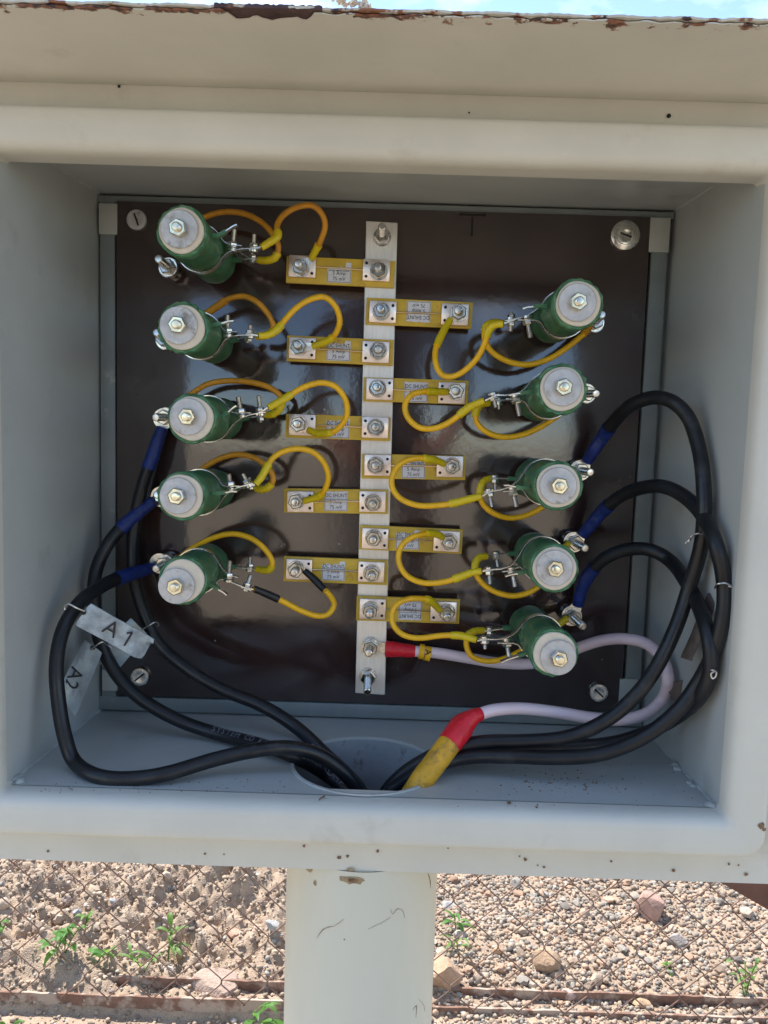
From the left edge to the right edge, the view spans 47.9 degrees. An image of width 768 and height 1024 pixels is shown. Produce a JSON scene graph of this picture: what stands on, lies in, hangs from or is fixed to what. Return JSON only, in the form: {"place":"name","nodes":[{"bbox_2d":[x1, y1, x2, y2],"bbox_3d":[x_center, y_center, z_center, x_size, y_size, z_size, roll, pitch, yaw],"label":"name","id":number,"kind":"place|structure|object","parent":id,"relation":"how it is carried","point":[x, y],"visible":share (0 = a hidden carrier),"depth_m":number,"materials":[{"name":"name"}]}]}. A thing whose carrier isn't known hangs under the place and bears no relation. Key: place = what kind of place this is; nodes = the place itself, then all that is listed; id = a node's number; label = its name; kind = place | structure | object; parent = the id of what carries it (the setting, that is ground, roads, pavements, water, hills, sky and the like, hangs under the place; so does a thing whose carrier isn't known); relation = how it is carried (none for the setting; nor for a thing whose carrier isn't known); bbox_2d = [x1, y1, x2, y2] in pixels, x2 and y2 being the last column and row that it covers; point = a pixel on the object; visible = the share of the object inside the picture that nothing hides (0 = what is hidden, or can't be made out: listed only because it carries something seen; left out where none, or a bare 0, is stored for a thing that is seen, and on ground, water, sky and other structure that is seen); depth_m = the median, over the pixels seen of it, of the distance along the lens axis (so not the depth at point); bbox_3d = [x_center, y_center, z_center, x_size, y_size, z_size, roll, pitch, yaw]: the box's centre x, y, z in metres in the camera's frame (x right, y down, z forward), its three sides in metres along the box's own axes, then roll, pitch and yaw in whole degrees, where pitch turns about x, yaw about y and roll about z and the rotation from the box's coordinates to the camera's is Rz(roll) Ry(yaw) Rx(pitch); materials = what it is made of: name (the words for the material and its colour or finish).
{"place":"outdoors","nodes":[
{"label":"outdoors","id":0,"kind":"place"},
{"bbox_2d":[0,859,767,1023],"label":"ground","id":1,"kind":"structure","parent":0,"point":[63,976],"depth_m":1.51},
{"bbox_2d":[0,918,8,931],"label":"weed","id":2,"kind":"object","parent":1,"relation":"on","point":[3,927],"visible":0.93,"depth_m":1.46,"materials":[{"name":"green plant"}]},
{"bbox_2d":[0,1019,24,1023],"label":"weed","id":3,"kind":"object","parent":1,"relation":"on","point":[16,1022],"visible":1,"depth_m":1.29,"materials":[{"name":"green plant"}]},
{"bbox_2d":[36,923,86,965],"bbox_3d":[-0.523,0.699,1.402,0.078,0.049,0.045,-1,6,-21],"label":"weed","id":4,"kind":"object","parent":1,"relation":"on","point":[59,935],"visible":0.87,"depth_m":1.40,"materials":[{"name":"green plant"}]},
{"bbox_2d":[73,908,81,914],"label":"stone","id":5,"kind":"object","parent":1,"relation":"on","point":[76,911],"visible":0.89,"depth_m":1.54,"materials":[{"name":"stone"}]},
{"bbox_2d":[75,910,92,930],"bbox_3d":[-0.518,0.715,1.508,0.026,0.037,0.037,7,8,43],"label":"weed","id":6,"kind":"object","parent":1,"relation":"on","point":[88,916],"visible":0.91,"depth_m":1.51,"materials":[{"name":"green plant"}]},
{"bbox_2d":[86,945,115,962],"bbox_3d":[-0.465,0.726,1.418,0.036,0.040,0.056,-2,7,-34],"label":"weed","id":7,"kind":"object","parent":1,"relation":"on","point":[96,951],"visible":0.82,"depth_m":1.42,"materials":[{"name":"green plant"}]},
{"bbox_2d":[109,898,117,906],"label":"stone","id":8,"kind":"object","parent":1,"relation":"on","point":[112,900],"visible":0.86,"depth_m":1.56,"materials":[{"name":"stone"}]},
{"bbox_2d":[112,942,164,971],"bbox_3d":[-0.403,0.728,1.390,0.091,0.048,0.051,2,6,4],"label":"weed","id":9,"kind":"object","parent":1,"relation":"on","point":[136,951],"visible":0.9,"depth_m":1.40,"materials":[{"name":"green plant"}]},
{"bbox_2d":[154,913,189,960],"bbox_3d":[-0.360,0.740,1.488,0.042,0.075,0.066,-4,9,-45],"label":"weed","id":10,"kind":"object","parent":1,"relation":"on","point":[177,928],"visible":0.9,"depth_m":1.49,"materials":[{"name":"green plant"}]},
{"bbox_2d":[191,968,238,997],"bbox_3d":[-0.274,0.761,1.392,0.080,0.037,0.050,2,6,0],"label":"stone","id":11,"kind":"object","parent":1,"relation":"on","point":[209,981],"visible":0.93,"depth_m":1.38,"materials":[{"name":"stone"}]},
{"bbox_2d":[227,928,241,938],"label":"stone","id":12,"kind":"object","parent":1,"relation":"on","point":[233,933],"visible":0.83,"depth_m":1.55,"materials":[{"name":"stone"}]},
{"bbox_2d":[244,1002,283,1023],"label":"weed","id":13,"kind":"object","parent":1,"relation":"on","point":[265,1005],"visible":1,"depth_m":1.30,"materials":[{"name":"green plant"}]},
{"bbox_2d":[266,919,278,931],"bbox_3d":[-0.191,0.714,1.493,0.022,0.020,0.018,6,7,34],"label":"stone","id":14,"kind":"object","parent":1,"relation":"on","point":[272,925],"visible":1,"depth_m":1.49,"materials":[{"name":"stone"}]},
{"bbox_2d":[0,862,625,988],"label":"soil crumbs","id":15,"kind":"object","parent":1,"relation":"on","point":[58,918],"visible":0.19,"depth_m":1.54,"materials":[{"name":"soil"}]},
{"bbox_2d":[0,859,718,1023],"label":"soil crumbs","id":16,"kind":"object","parent":1,"relation":"on","point":[251,937],"visible":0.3,"depth_m":1.50,"materials":[{"name":"soil"}]},
{"bbox_2d":[284,736,436,1023],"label":"support post","id":17,"kind":"object","parent":1,"relation":"on","point":[359,947],"visible":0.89,"depth_m":0.57,"materials":[{"name":"metal"}]},
{"bbox_2d":[0,0,767,883],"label":"junction box","id":18,"kind":"object","parent":17,"relation":"on","point":[364,104],"visible":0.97,"depth_m":0.54,"materials":[{"name":"paint"}]},
{"bbox_2d":[48,553,365,789],"bbox_3d":[-0.121,0.139,0.585,0.199,0.192,0.122,5,7,27],"label":"black cable","id":19,"kind":"object","parent":18,"relation":"attached to","point":[80,767],"visible":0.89,"depth_m":0.57,"materials":[{"name":"rubber"}]},
{"bbox_2d":[64,603,153,657],"bbox_3d":[-0.177,0.077,0.558,0.056,0.038,0.008,0,6,-14],"label":"cable tag","id":20,"kind":"object","parent":19,"relation":"attached to","point":[93,619],"visible":1,"depth_m":0.56,"materials":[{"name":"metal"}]},
{"bbox_2d":[87,487,347,788],"bbox_3d":[-0.112,0.109,0.629,0.219,0.246,0.052,4,6,18],"label":"black cable","id":21,"kind":"object","parent":18,"relation":"attached to","point":[122,681],"visible":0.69,"depth_m":0.63,"materials":[{"name":"rubber"}]},
{"bbox_2d":[64,640,112,715],"bbox_3d":[-0.213,0.117,0.617,0.037,0.053,0.014,-1,6,-21],"label":"cable tag","id":22,"kind":"object","parent":21,"relation":"attached to","point":[80,673],"visible":0.95,"depth_m":0.62,"materials":[{"name":"metal"}]},
{"bbox_2d":[126,408,367,789],"bbox_3d":[-0.097,0.079,0.634,0.209,0.305,0.031,4,6,21],"label":"black cable","id":23,"kind":"object","parent":18,"relation":"attached to","point":[166,651],"visible":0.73,"depth_m":0.65,"materials":[{"name":"rubber"}]},
{"bbox_2d":[98,618,158,666],"bbox_3d":[-0.191,0.099,0.641,0.049,0.040,0.013,2,6,0],"label":"cable tag","id":24,"kind":"object","parent":23,"relation":"attached to","point":[121,656],"visible":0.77,"depth_m":0.64,"materials":[{"name":"metal"}]},
{"bbox_2d":[117,201,650,710],"bbox_3d":[-0.006,-0.037,0.667,0.400,0.381,0.009,2,6,0],"label":"mounting panel","id":25,"kind":"object","parent":18,"relation":"attached to","point":[495,265],"visible":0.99,"depth_m":0.66,"materials":[{"name":"metal"}]},
{"bbox_2d":[153,486,158,503],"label":"terminal stud","id":26,"kind":"object","parent":25,"relation":"attached to","point":[155,496],"visible":0.26,"depth_m":0.64,"materials":[{"name":"metal"}]},
{"bbox_2d":[152,407,168,426],"bbox_3d":[-0.167,-0.071,0.647,0.016,0.015,0.032,2,6,0],"label":"terminal stud","id":27,"kind":"object","parent":25,"relation":"attached to","point":[160,417],"visible":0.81,"depth_m":0.65,"materials":[{"name":"metal"}]},
{"bbox_2d":[153,329,167,349],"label":"terminal stud","id":28,"kind":"object","parent":25,"relation":"attached to","point":[160,344],"visible":0.41,"depth_m":0.64,"materials":[{"name":"metal"}]},
{"bbox_2d":[152,553,173,571],"bbox_3d":[-0.170,0.041,0.659,0.016,0.015,0.032,2,6,0],"label":"terminal stud","id":29,"kind":"object","parent":25,"relation":"attached to","point":[162,560],"visible":0.59,"depth_m":0.66,"materials":[{"name":"metal"}]},
{"bbox_2d":[155,255,178,278],"bbox_3d":[-0.162,-0.182,0.635,0.016,0.015,0.034,2,6,0],"label":"terminal stud","id":30,"kind":"object","parent":25,"relation":"attached to","point":[168,267],"visible":1,"depth_m":0.64,"materials":[{"name":"metal"}]},
{"bbox_2d":[157,301,255,363],"bbox_3d":[-0.117,-0.122,0.595,0.055,0.034,0.114,2,6,0],"label":"green resistor","id":31,"kind":"object","parent":25,"relation":"attached to","point":[190,330],"visible":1,"depth_m":0.55,"materials":[{"name":"ceramic"}]},
{"bbox_2d":[204,293,275,339],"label":"jumper wire","id":32,"kind":"object","parent":31,"relation":"attached to","point":[217,305],"visible":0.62,"depth_m":0.63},
{"bbox_2d":[158,543,254,604],"bbox_3d":[-0.122,0.043,0.612,0.056,0.037,0.114,2,6,0],"label":"green resistor","id":33,"kind":"object","parent":25,"relation":"attached to","point":[192,575],"visible":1,"depth_m":0.57,"materials":[{"name":"ceramic"}]},
{"bbox_2d":[178,531,274,573],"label":"jumper wire","id":34,"kind":"object","parent":33,"relation":"attached to","point":[269,568],"visible":0.93,"depth_m":0.65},
{"bbox_2d":[157,469,255,520],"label":"green resistor","id":35,"kind":"object","parent":25,"relation":"attached to","point":[187,495],"visible":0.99,"depth_m":0.56,"materials":[{"name":"ceramic"}]},
{"bbox_2d":[198,452,275,492],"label":"jumper wire","id":36,"kind":"object","parent":35,"relation":"attached to","point":[268,486],"visible":0.91,"depth_m":0.64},
{"bbox_2d":[156,205,259,283],"bbox_3d":[-0.115,-0.180,0.589,0.057,0.034,0.114,2,6,0],"label":"green resistor","id":37,"kind":"object","parent":25,"relation":"attached to","point":[191,239],"visible":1,"depth_m":0.55,"materials":[{"name":"ceramic"}]},
{"bbox_2d":[203,209,280,263],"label":"jumper wire","id":38,"kind":"object","parent":37,"relation":"attached to","point":[275,256],"visible":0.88,"depth_m":0.62,"materials":[{"name":"metal"}]},
{"bbox_2d":[167,393,266,443],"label":"green resistor","id":39,"kind":"object","parent":25,"relation":"attached to","point":[193,418],"visible":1,"depth_m":0.56,"materials":[{"name":"ceramic"}]},
{"bbox_2d":[188,378,285,418],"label":"jumper wire","id":40,"kind":"object","parent":39,"relation":"attached to","point":[275,412],"visible":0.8,"depth_m":0.63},
{"bbox_2d":[355,221,397,694],"bbox_3d":[-0.006,-0.035,0.650,0.025,0.361,0.032,2,6,0],"label":"busbar","id":41,"kind":"object","parent":25,"relation":"attached to","point":[381,240],"visible":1,"depth_m":0.66,"materials":[{"name":"metal"}]},
{"bbox_2d":[283,556,387,584],"bbox_3d":[-0.037,0.046,0.657,0.080,0.020,0.022,2,6,0],"label":"current shunt","id":42,"kind":"object","parent":41,"relation":"attached to","point":[348,570],"visible":1,"depth_m":0.66,"materials":[{"name":"metal"}]},
{"bbox_2d":[242,562,336,618],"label":"jumper wire","id":43,"kind":"object","parent":42,"relation":"hanging from","point":[317,582],"visible":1,"depth_m":0.64,"materials":[{"name":"metal"}]},
{"bbox_2d":[284,488,387,513],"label":"current shunt","id":44,"kind":"object","parent":41,"relation":"attached to","point":[364,501],"visible":1,"depth_m":0.66,"materials":[{"name":"metal"}]},
{"bbox_2d":[251,446,330,508],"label":"jumper wire","id":45,"kind":"object","parent":44,"relation":"attached to","point":[265,470],"visible":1,"depth_m":0.62,"materials":[{"name":"metal"}]},
{"bbox_2d":[286,414,390,440],"bbox_3d":[-0.035,-0.063,0.645,0.079,0.018,0.022,2,6,0],"label":"current shunt","id":46,"kind":"object","parent":41,"relation":"attached to","point":[366,428],"visible":0.95,"depth_m":0.65,"materials":[{"name":"metal"}]},
{"bbox_2d":[256,380,349,437],"bbox_3d":[-0.057,-0.075,0.626,0.065,0.042,0.044,2,6,0],"label":"jumper wire","id":47,"kind":"object","parent":46,"relation":"attached to","point":[285,398],"visible":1,"depth_m":0.62,"materials":[{"name":"metal"}]},
{"bbox_2d":[286,335,393,365],"bbox_3d":[-0.033,-0.120,0.639,0.080,0.020,0.022,2,6,0],"label":"current shunt","id":48,"kind":"object","parent":41,"relation":"attached to","point":[358,351],"visible":1,"depth_m":0.65,"materials":[{"name":"metal"}]},
{"bbox_2d":[246,294,342,354],"bbox_3d":[-0.068,-0.136,0.623,0.071,0.042,0.035,-1,7,-24],"label":"jumper wire","id":49,"kind":"object","parent":48,"relation":"attached to","point":[276,329],"visible":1,"depth_m":0.61,"materials":[{"name":"metal"}]},
{"bbox_2d":[286,255,394,287],"bbox_3d":[-0.032,-0.177,0.633,0.081,0.021,0.022,2,6,0],"label":"current shunt","id":50,"kind":"object","parent":41,"relation":"attached to","point":[376,273],"visible":1,"depth_m":0.64,"materials":[{"name":"metal"}]},
{"bbox_2d":[249,202,327,271],"bbox_3d":[-0.071,-0.196,0.614,0.059,0.046,0.031,-2,7,-30],"label":"jumper wire","id":51,"kind":"object","parent":50,"relation":"attached to","point":[276,237],"visible":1,"depth_m":0.61,"materials":[{"name":"metal"}]},
{"bbox_2d":[362,638,378,656],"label":"terminal stud","id":52,"kind":"object","parent":41,"relation":"attached to","point":[370,646],"visible":1,"depth_m":0.67,"materials":[{"name":"metal"}]},
{"bbox_2d":[356,595,459,623],"bbox_3d":[0.018,0.076,0.660,0.080,0.020,0.022,2,6,0],"label":"current shunt","id":53,"kind":"object","parent":41,"relation":"attached to","point":[373,608],"visible":0.98,"depth_m":0.67,"materials":[{"name":"metal"}]},
{"bbox_2d":[359,525,462,553],"bbox_3d":[0.021,0.022,0.654,0.079,0.020,0.022,2,6,0],"label":"current shunt","id":54,"kind":"object","parent":41,"relation":"attached to","point":[381,537],"visible":0.97,"depth_m":0.66,"materials":[{"name":"metal"}]},
{"bbox_2d":[362,454,465,479],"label":"current shunt","id":55,"kind":"object","parent":41,"relation":"attached to","point":[377,466],"visible":0.98,"depth_m":0.65,"materials":[{"name":"metal"}]},
{"bbox_2d":[363,377,468,404],"bbox_3d":[0.024,-0.090,0.642,0.079,0.018,0.022,2,6,0],"label":"current shunt","id":56,"kind":"object","parent":41,"relation":"attached to","point":[388,389],"visible":0.94,"depth_m":0.65,"materials":[{"name":"metal"}]},
{"bbox_2d":[402,384,498,431],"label":"jumper wire","id":57,"kind":"object","parent":56,"relation":"hanging from","point":[463,411],"visible":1,"depth_m":0.62,"materials":[{"name":"metal"}]},
{"bbox_2d":[366,298,472,328],"bbox_3d":[0.026,-0.147,0.636,0.080,0.021,0.022,2,6,0],"label":"current shunt","id":58,"kind":"object","parent":41,"relation":"attached to","point":[407,312],"visible":1,"depth_m":0.64,"materials":[{"name":"metal"}]},
{"bbox_2d":[432,312,514,379],"bbox_3d":[0.067,-0.122,0.621,0.063,0.056,0.030,5,7,29],"label":"jumper wire","id":59,"kind":"object","parent":58,"relation":"hanging from","point":[491,327],"visible":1,"depth_m":0.62,"materials":[{"name":"metal"}]},
{"bbox_2d":[361,633,673,725],"bbox_3d":[0.094,0.120,0.630,0.226,0.059,0.091,2,6,0],"label":"pink cable","id":60,"kind":"object","parent":41,"relation":"attached to","point":[656,705],"visible":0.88,"depth_m":0.63,"materials":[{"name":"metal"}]},
{"bbox_2d":[478,605,577,676],"bbox_3d":[0.099,0.090,0.616,0.061,0.036,0.114,2,6,0],"label":"green resistor","id":61,"kind":"object","parent":25,"relation":"attached to","point":[546,642],"visible":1,"depth_m":0.57,"materials":[{"name":"ceramic"}]},
{"bbox_2d":[389,595,488,642],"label":"jumper wire","id":62,"kind":"object","parent":61,"relation":"attached to","point":[432,602],"visible":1,"depth_m":0.64,"materials":[{"name":"metal"}]},
{"bbox_2d":[463,616,568,663],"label":"jumper wire","id":63,"kind":"object","parent":61,"relation":"attached to","point":[562,621],"visible":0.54,"depth_m":0.65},
{"bbox_2d":[483,532,578,592],"bbox_3d":[0.101,0.035,0.610,0.059,0.040,0.114,2,6,0],"label":"green resistor","id":64,"kind":"object","parent":25,"relation":"attached to","point":[546,563],"visible":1,"depth_m":0.56,"materials":[{"name":"ceramic"}]},
{"bbox_2d":[396,529,491,585],"bbox_3d":[0.048,0.033,0.640,0.073,0.039,0.040,3,6,15],"label":"jumper wire","id":65,"kind":"object","parent":64,"relation":"attached to","point":[459,577],"visible":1,"depth_m":0.63,"materials":[{"name":"metal"}]},
{"bbox_2d":[483,458,582,510],"bbox_3d":[0.100,-0.020,0.604,0.060,0.037,0.114,2,6,0],"label":"green resistor","id":66,"kind":"object","parent":25,"relation":"attached to","point":[553,485],"visible":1,"depth_m":0.56,"materials":[{"name":"ceramic"}]},
{"bbox_2d":[389,454,492,508],"bbox_3d":[0.040,-0.022,0.630,0.074,0.039,0.044,2,6,0],"label":"jumper wire","id":67,"kind":"object","parent":66,"relation":"attached to","point":[450,503],"visible":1,"depth_m":0.62,"materials":[{"name":"metal"}]},
{"bbox_2d":[476,475,544,520],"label":"jumper wire","id":68,"kind":"object","parent":66,"relation":"attached to","point":[483,482],"visible":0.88,"depth_m":0.64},
{"bbox_2d":[487,363,587,420],"bbox_3d":[0.102,-0.082,0.598,0.059,0.037,0.114,2,6,0],"label":"green resistor","id":69,"kind":"object","parent":25,"relation":"attached to","point":[553,391],"visible":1,"depth_m":0.55,"materials":[{"name":"ceramic"}]},
{"bbox_2d":[471,400,560,439],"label":"jumper wire","id":70,"kind":"object","parent":69,"relation":"attached to","point":[475,414],"visible":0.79,"depth_m":0.64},
{"bbox_2d":[583,384,599,403],"bbox_3d":[0.153,-0.088,0.642,0.015,0.015,0.034,2,6,0],"label":"terminal stud","id":71,"kind":"object","parent":69,"relation":"attached to","point":[592,393],"visible":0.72,"depth_m":0.64,"materials":[{"name":"metal"}]},
{"bbox_2d":[504,278,603,342],"bbox_3d":[0.112,-0.136,0.592,0.056,0.033,0.114,2,6,0],"label":"green resistor","id":72,"kind":"object","parent":25,"relation":"attached to","point":[568,308],"visible":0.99,"depth_m":0.55,"materials":[{"name":"ceramic"}]},
{"bbox_2d":[481,319,592,367],"bbox_3d":[0.112,-0.123,0.634,0.086,0.035,0.011,1,6,-8],"label":"jumper wire","id":73,"kind":"object","parent":72,"relation":"attached to","point":[585,332],"visible":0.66,"depth_m":0.63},
{"bbox_2d":[590,311,605,332],"bbox_3d":[0.158,-0.141,0.637,0.015,0.015,0.034,2,6,0],"label":"terminal stud","id":74,"kind":"object","parent":72,"relation":"attached to","point":[597,325],"visible":0.47,"depth_m":0.64,"materials":[{"name":"metal"}]},
{"bbox_2d":[562,606,585,629],"bbox_3d":[0.146,0.082,0.659,0.015,0.015,0.036,2,6,0],"label":"terminal stud","id":75,"kind":"object","parent":25,"relation":"attached to","point":[573,614],"visible":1,"depth_m":0.66,"materials":[{"name":"metal"}]},
{"bbox_2d":[564,532,588,551],"bbox_3d":[0.147,0.025,0.654,0.015,0.015,0.034,2,6,0],"label":"terminal stud","id":76,"kind":"object","parent":25,"relation":"attached to","point":[576,541],"visible":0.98,"depth_m":0.66,"materials":[{"name":"metal"}]},
{"bbox_2d":[471,541,570,598],"bbox_3d":[0.104,0.043,0.651,0.079,0.043,0.014,1,6,-9],"label":"jumper wire","id":77,"kind":"object","parent":76,"relation":"attached to","point":[478,559],"visible":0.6,"depth_m":0.65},
{"bbox_2d":[571,460,593,478],"bbox_3d":[0.150,-0.030,0.648,0.015,0.015,0.034,2,6,0],"label":"terminal stud","id":78,"kind":"object","parent":25,"relation":"attached to","point":[584,470],"visible":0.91,"depth_m":0.65,"materials":[{"name":"metal"}]},
{"bbox_2d":[402,708,480,789],"bbox_3d":[0.025,0.234,0.588,0.079,0.200,0.035,1,6,-6],"label":"yellow sheathed cable","id":79,"kind":"object","parent":18,"relation":"attached to","point":[449,744],"visible":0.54,"depth_m":0.57,"materials":[{"name":"plastic"}]},
{"bbox_2d":[380,390,711,789],"bbox_3d":[0.102,0.077,0.616,0.215,0.329,0.109,2,6,0],"label":"black cable","id":80,"kind":"object","parent":18,"relation":"attached to","point":[638,692],"visible":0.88,"depth_m":0.57,"materials":[{"name":"rubber"}]},
{"bbox_2d":[685,533,703,543],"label":"tie wire","id":81,"kind":"object","parent":80,"relation":"attached to","point":[689,539],"visible":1,"depth_m":0.55,"materials":[{"name":"metal"}]},
{"bbox_2d":[383,479,731,790],"bbox_3d":[0.107,0.107,0.608,0.220,0.265,0.132,2,6,0],"label":"black cable","id":82,"kind":"object","parent":18,"relation":"attached to","point":[675,712],"visible":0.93,"depth_m":0.57,"materials":[{"name":"rubber"}]},
{"bbox_2d":[681,582,732,660],"bbox_3d":[0.210,0.071,0.558,0.014,0.061,0.047,1,6,-4],"label":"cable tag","id":83,"kind":"object","parent":82,"relation":"hanging from","point":[691,646],"visible":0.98,"depth_m":0.57,"materials":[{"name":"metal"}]},
{"bbox_2d":[526,542,718,749],"bbox_3d":[0.115,0.130,0.624,0.218,0.219,0.116,3,6,13],"label":"black cable","id":84,"kind":"object","parent":18,"relation":"attached to","point":[670,561],"visible":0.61,"depth_m":0.60,"materials":[{"name":"rubber"}]},
{"bbox_2d":[669,669,716,701],"bbox_3d":[0.218,0.120,0.578,0.037,0.050,0.074,2,6,0],"label":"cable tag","id":85,"kind":"object","parent":18,"relation":"attached to","point":[675,691],"visible":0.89,"depth_m":0.61,"materials":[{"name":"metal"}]},
{"bbox_2d":[0,973,767,1023],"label":"steel channel","id":86,"kind":"object","parent":1,"relation":"on","point":[161,1003],"visible":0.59,"depth_m":1.35,"materials":[{"name":"metal"}]},
{"bbox_2d":[0,859,767,1021],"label":"fence","id":87,"kind":"object","parent":1,"relation":"on","point":[244,960],"visible":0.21,"depth_m":1.32,"materials":[{"name":"metal"}]},
{"bbox_2d":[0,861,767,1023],"bbox_3d":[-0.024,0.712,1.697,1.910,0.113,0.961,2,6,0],"label":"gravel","id":88,"kind":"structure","parent":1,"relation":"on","point":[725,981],"depth_m":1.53,"materials":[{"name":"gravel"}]},
{"bbox_2d":[635,890,664,921],"bbox_3d":[0.502,0.744,1.629,0.052,0.068,0.059,-4,8,-41],"label":"stone","id":89,"kind":"object","parent":88,"relation":"on","point":[651,907],"visible":0.91,"depth_m":1.60,"materials":[{"name":"stone"}]},
{"bbox_2d":[433,955,461,990],"bbox_3d":[0.095,0.748,1.399,0.060,0.044,0.043,-3,8,-38],"label":"stone","id":90,"kind":"object","parent":1,"relation":"on","point":[447,970],"visible":0.77,"depth_m":1.39,"materials":[{"name":"stone"}]},
{"bbox_2d":[442,900,454,908],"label":"stone","id":91,"kind":"object","parent":1,"relation":"on","point":[445,904],"visible":0.83,"depth_m":1.64,"materials":[{"name":"stone"}]},
{"bbox_2d":[440,934,469,948],"bbox_3d":[0.121,0.741,1.472,0.054,0.041,0.042,2,6,0],"label":"weed","id":92,"kind":"object","parent":1,"relation":"on","point":[449,944],"visible":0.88,"depth_m":1.48,"materials":[{"name":"green plant"}]},
{"bbox_2d":[441,910,475,931],"bbox_3d":[0.131,0.734,1.536,0.061,0.045,0.035,4,7,23],"label":"weed","id":93,"kind":"object","parent":1,"relation":"on","point":[459,924],"visible":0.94,"depth_m":1.54,"materials":[{"name":"green plant"}]},
{"bbox_2d":[492,947,503,955],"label":"stone","id":94,"kind":"object","parent":1,"relation":"on","point":[498,952],"visible":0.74,"depth_m":1.48,"materials":[{"name":"stone"}]},
{"bbox_2d":[533,948,561,974],"bbox_3d":[0.274,0.758,1.455,0.048,0.039,0.032,4,6,21],"label":"stone","id":95,"kind":"object","parent":1,"relation":"on","point":[544,961],"visible":0.9,"depth_m":1.45,"materials":[{"name":"stone"}]},
{"bbox_2d":[562,988,575,1000],"bbox_3d":[0.297,0.777,1.391,0.025,0.020,0.020,5,7,27],"label":"stone","id":96,"kind":"object","parent":1,"relation":"on","point":[570,995],"visible":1,"depth_m":1.38,"materials":[{"name":"stone"}]},
{"bbox_2d":[630,997,651,1008],"bbox_3d":[0.411,0.785,1.381,0.024,0.017,0.032,-2,7,-32],"label":"stone","id":97,"kind":"object","parent":1,"relation":"on","point":[645,1002],"visible":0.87,"depth_m":1.38,"materials":[{"name":"stone"}]},
{"bbox_2d":[661,961,672,976],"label":"weed","id":98,"kind":"object","parent":1,"relation":"on","point":[666,963],"visible":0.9,"depth_m":1.47,"materials":[{"name":"green plant"}]},
{"bbox_2d":[666,933,688,944],"bbox_3d":[0.520,0.760,1.530,0.038,0.028,0.029,-1,7,-23],"label":"stone","id":99,"kind":"object","parent":1,"relation":"on","point":[677,938],"visible":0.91,"depth_m":1.52,"materials":[{"name":"stone"}]},
{"bbox_2d":[726,958,760,996],"bbox_3d":[0.584,0.760,1.404,0.049,0.069,0.053,7,8,43],"label":"weed","id":100,"kind":"object","parent":1,"relation":"on","point":[752,970],"visible":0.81,"depth_m":1.41,"materials":[{"name":"green plant"}]},
{"bbox_2d":[721,882,767,908],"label":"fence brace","id":101,"kind":"object","parent":1,"relation":"on","point":[756,893],"depth_m":1.01,"materials":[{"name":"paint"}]},
{"bbox_2d":[740,907,753,918],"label":"stone","id":102,"kind":"object","parent":1,"relation":"on","point":[747,912],"visible":1,"depth_m":1.62,"materials":[{"name":"stone"}]},
{"bbox_2d":[66,0,767,18],"label":"sky","id":103,"kind":"structure","parent":0,"point":[722,9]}
]}

